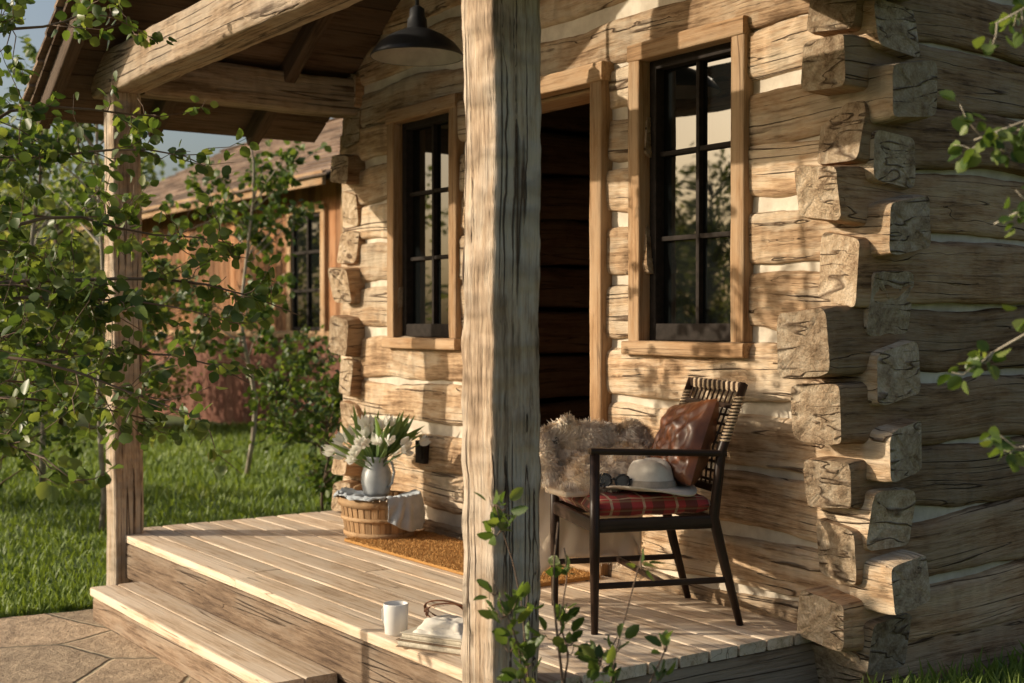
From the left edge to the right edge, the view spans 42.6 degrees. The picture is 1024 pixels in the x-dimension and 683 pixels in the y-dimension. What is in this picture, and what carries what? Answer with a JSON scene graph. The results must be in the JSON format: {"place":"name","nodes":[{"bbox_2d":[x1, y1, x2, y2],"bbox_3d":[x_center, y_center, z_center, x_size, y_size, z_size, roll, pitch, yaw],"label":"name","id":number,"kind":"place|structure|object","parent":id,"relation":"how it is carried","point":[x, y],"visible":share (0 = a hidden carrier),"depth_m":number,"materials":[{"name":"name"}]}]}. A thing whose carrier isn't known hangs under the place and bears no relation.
{"place":"outdoors","nodes":[
{"label":"outdoors","id":0,"kind":"place"},
{"bbox_2d":[0,609,198,682],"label":"flagstone path","id":1,"kind":"structure","parent":0,"point":[82,646],"depth_m":5.76,"materials":[{"name":"beige stone"}]},
{"bbox_2d":[90,582,336,682],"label":"porch step","id":2,"kind":"object","parent":1,"relation":"on","point":[197,644],"visible":1,"depth_m":5.52,"materials":[{"name":"brown wood"}]},
{"bbox_2d":[0,0,330,326],"label":"sky","id":3,"kind":"structure","parent":0,"point":[40,13],"materials":[{"name":"blue"}]},
{"bbox_2d":[0,328,1023,682],"bbox_3d":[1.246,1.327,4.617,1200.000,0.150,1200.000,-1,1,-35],"label":"ground","id":4,"kind":"structure","parent":0,"point":[176,420],"depth_m":10.18,"materials":[{"name":"green plant"}]},
{"bbox_2d":[0,339,92,495],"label":"shrub","id":5,"kind":"object","parent":4,"relation":"on","point":[7,375],"visible":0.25,"depth_m":9.56,"materials":[{"name":"green plant"}]},
{"bbox_2d":[0,35,163,499],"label":"young aspen tree","id":6,"kind":"object","parent":4,"relation":"on","point":[11,176],"visible":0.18,"depth_m":10.96,"materials":[{"name":"green plant"}]},
{"bbox_2d":[0,134,237,428],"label":"distant trees","id":7,"kind":"object","parent":4,"relation":"on","point":[91,261],"visible":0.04,"depth_m":17.80,"materials":[{"name":"green plant"}]},
{"bbox_2d":[0,50,254,531],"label":"young aspen tree","id":8,"kind":"object","parent":4,"relation":"on","point":[165,314],"visible":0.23,"depth_m":9.21,"materials":[{"name":"green plant"}]},
{"bbox_2d":[0,0,300,502],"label":"aspen tree","id":9,"kind":"object","parent":4,"relation":"on","point":[33,292],"visible":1,"depth_m":4.89,"materials":[{"name":"green plant"}]},
{"bbox_2d":[71,118,342,438],"bbox_3d":[-2.678,-1.242,21.594,6.198,4.960,10.604,-1,1,-35],"label":"wood cabin","id":10,"kind":"object","parent":4,"relation":"on","point":[312,302],"visible":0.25,"depth_m":18.54,"materials":[{"name":"brown wood"}]},
{"bbox_2d":[296,216,319,326],"label":"window pane","id":11,"kind":"structure","parent":10,"relation":"in","point":[301,234],"depth_m":17.19,"materials":[{"name":"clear glass"}]},
{"bbox_2d":[161,140,331,477],"bbox_3d":[-2.463,-0.339,12.392,1.505,3.294,1.465,0,1,16],"label":"young aspen tree","id":12,"kind":"object","parent":4,"relation":"on","point":[252,234],"visible":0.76,"depth_m":12.30,"materials":[{"name":"green plant"}]},
{"bbox_2d":[238,324,340,456],"bbox_3d":[-2.019,0.553,13.851,1.411,1.468,1.526,-1,1,-35],"label":"shrub","id":13,"kind":"object","parent":4,"relation":"on","point":[301,362],"visible":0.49,"depth_m":13.75,"materials":[{"name":"green plant"}]},
{"bbox_2d":[243,357,342,510],"bbox_3d":[-1.546,0.712,10.172,1.037,1.244,1.227,0,1,-20],"label":"shrub","id":14,"kind":"object","parent":4,"relation":"on","point":[321,477],"visible":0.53,"depth_m":10.07,"materials":[{"name":"green plant"}]},
{"bbox_2d":[19,0,818,682],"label":"timber porch","id":15,"kind":"object","parent":4,"relation":"on","point":[315,586],"visible":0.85,"depth_m":5.14,"materials":[{"name":"brown wood"}]},
{"bbox_2d":[338,484,414,539],"bbox_3d":[-0.700,0.890,6.851,0.412,0.238,0.551,0,1,-27],"label":"wooden basket","id":16,"kind":"object","parent":15,"relation":"on","point":[364,519],"visible":0.53,"depth_m":6.64,"materials":[{"name":"brown wood"}]},
{"bbox_2d":[333,487,424,531],"bbox_3d":[-0.711,0.863,6.776,0.512,0.194,0.399,0,1,16],"label":"linen cloth","id":17,"kind":"object","parent":16,"relation":"in","point":[406,511],"visible":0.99,"depth_m":6.63,"materials":[{"name":"white fabric"}]},
{"bbox_2d":[361,455,394,496],"bbox_3d":[-0.709,0.706,6.904,0.164,0.205,0.185,0,1,-16],"label":"pitcher","id":18,"kind":"object","parent":17,"relation":"on","point":[377,478],"visible":0.9,"depth_m":6.85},
{"bbox_2d":[322,405,430,468],"bbox_3d":[-0.704,0.520,6.889,0.547,0.382,0.543,0,1,6],"label":"tulip bouquet","id":19,"kind":"object","parent":18,"relation":"in","point":[367,436],"visible":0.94,"depth_m":6.86,"materials":[{"name":"white plant"}]},
{"bbox_2d":[381,600,408,635],"bbox_3d":[-0.424,0.986,4.679,0.114,0.111,0.090,0,1,13],"label":"coffee mug","id":20,"kind":"object","parent":15,"relation":"on","point":[394,616],"visible":0.96,"depth_m":4.64,"materials":[{"name":"white ceramic"}]},
{"bbox_2d":[370,0,462,66],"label":"pendant lamp","id":21,"kind":"object","parent":15,"relation":"hanging from","point":[416,42],"visible":1,"depth_m":5.71,"materials":[{"name":"metal"}]},
{"bbox_2d":[396,625,461,655],"bbox_3d":[-0.231,1.019,4.511,0.270,0.048,0.200,0,1,30],"label":"book stack","id":22,"kind":"object","parent":15,"relation":"on","point":[409,639],"visible":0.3,"depth_m":4.43,"materials":[{"name":"paper"}]},
{"bbox_2d":[413,614,462,638],"bbox_3d":[-0.217,0.970,4.507,0.208,0.050,0.156,0,1,30],"label":"napkin","id":23,"kind":"object","parent":22,"relation":"on","point":[447,625],"visible":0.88,"depth_m":4.46,"materials":[{"name":"beige fabric"}]},
{"bbox_2d":[424,600,462,617],"bbox_3d":[-0.216,0.927,4.510,0.195,0.070,0.061,0,1,30],"label":"leather strap","id":24,"kind":"object","parent":23,"relation":"on","point":[426,609],"visible":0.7,"depth_m":4.53,"materials":[{"name":"brown leather"}]},
{"bbox_2d":[344,529,599,586],"bbox_3d":[-0.234,1.007,6.177,0.481,0.027,1.519,-1,1,-35],"label":"doormat","id":25,"kind":"object","parent":15,"relation":"on","point":[438,551],"visible":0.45,"depth_m":6.28,"materials":[{"name":"brown wicker"}]},
{"bbox_2d":[550,377,747,634],"bbox_3d":[0.507,0.594,4.983,0.608,0.894,0.541,0,1,-15],"label":"wooden armchair","id":26,"kind":"object","parent":15,"relation":"on","point":[690,511],"visible":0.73,"depth_m":4.77,"materials":[{"name":"brown wood"}]},
{"bbox_2d":[539,411,677,580],"bbox_3d":[0.339,0.633,5.089,0.573,0.726,0.577,0,1,-15],"label":"fur throw","id":27,"kind":"object","parent":26,"relation":"on","point":[565,464],"visible":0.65,"depth_m":5.13,"materials":[{"name":"beige fur"}]},
{"bbox_2d":[604,457,696,496],"bbox_3d":[0.509,0.494,4.843,0.352,0.126,0.312,1,1,35],"label":"felt hat","id":28,"kind":"object","parent":26,"relation":"on","point":[651,474],"visible":0.91,"depth_m":4.78,"materials":[{"name":"white fabric"}]},
{"bbox_2d":[600,473,631,486],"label":"sunglasses","id":29,"kind":"object","parent":28,"relation":"on","point":[619,479],"visible":0.78,"depth_m":4.81,"materials":[{"name":"black plastic"}]},
{"bbox_2d":[650,398,718,485],"bbox_3d":[0.644,0.388,4.970,0.216,0.361,0.424,0,1,-15],"label":"leather pillow","id":30,"kind":"object","parent":26,"relation":"on","point":[692,425],"visible":0.76,"depth_m":4.83,"materials":[{"name":"brown leather"}]},
{"bbox_2d":[473,487,675,682],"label":"sapling","id":31,"kind":"object","parent":4,"relation":"on","point":[591,654],"visible":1,"depth_m":3.42,"materials":[{"name":"green plant"}]},
{"bbox_2d":[328,0,1023,682],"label":"log cabin","id":32,"kind":"object","parent":4,"relation":"on","point":[786,212],"visible":0.73,"depth_m":5.04,"materials":[{"name":"brown wood"}]},
{"bbox_2d":[382,93,464,349],"bbox_3d":[-0.434,-0.618,7.063,0.194,1.318,0.758,-1,1,-35],"label":"left window","id":33,"kind":"structure","parent":32,"relation":"in","point":[424,196],"depth_m":7.15,"materials":[{"name":"brown wood"}]},
{"bbox_2d":[621,15,753,357],"bbox_3d":[0.750,-0.598,5.363,0.194,1.320,0.728,-1,1,-35],"label":"right window","id":34,"kind":"structure","parent":32,"relation":"in","point":[695,200],"depth_m":5.40,"materials":[{"name":"brown wood"}]},
{"bbox_2d":[937,0,1023,471],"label":"aspen tree","id":35,"kind":"object","parent":4,"relation":"on","point":[972,158],"visible":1,"depth_m":2.96,"materials":[{"name":"green plant"}]}
]}

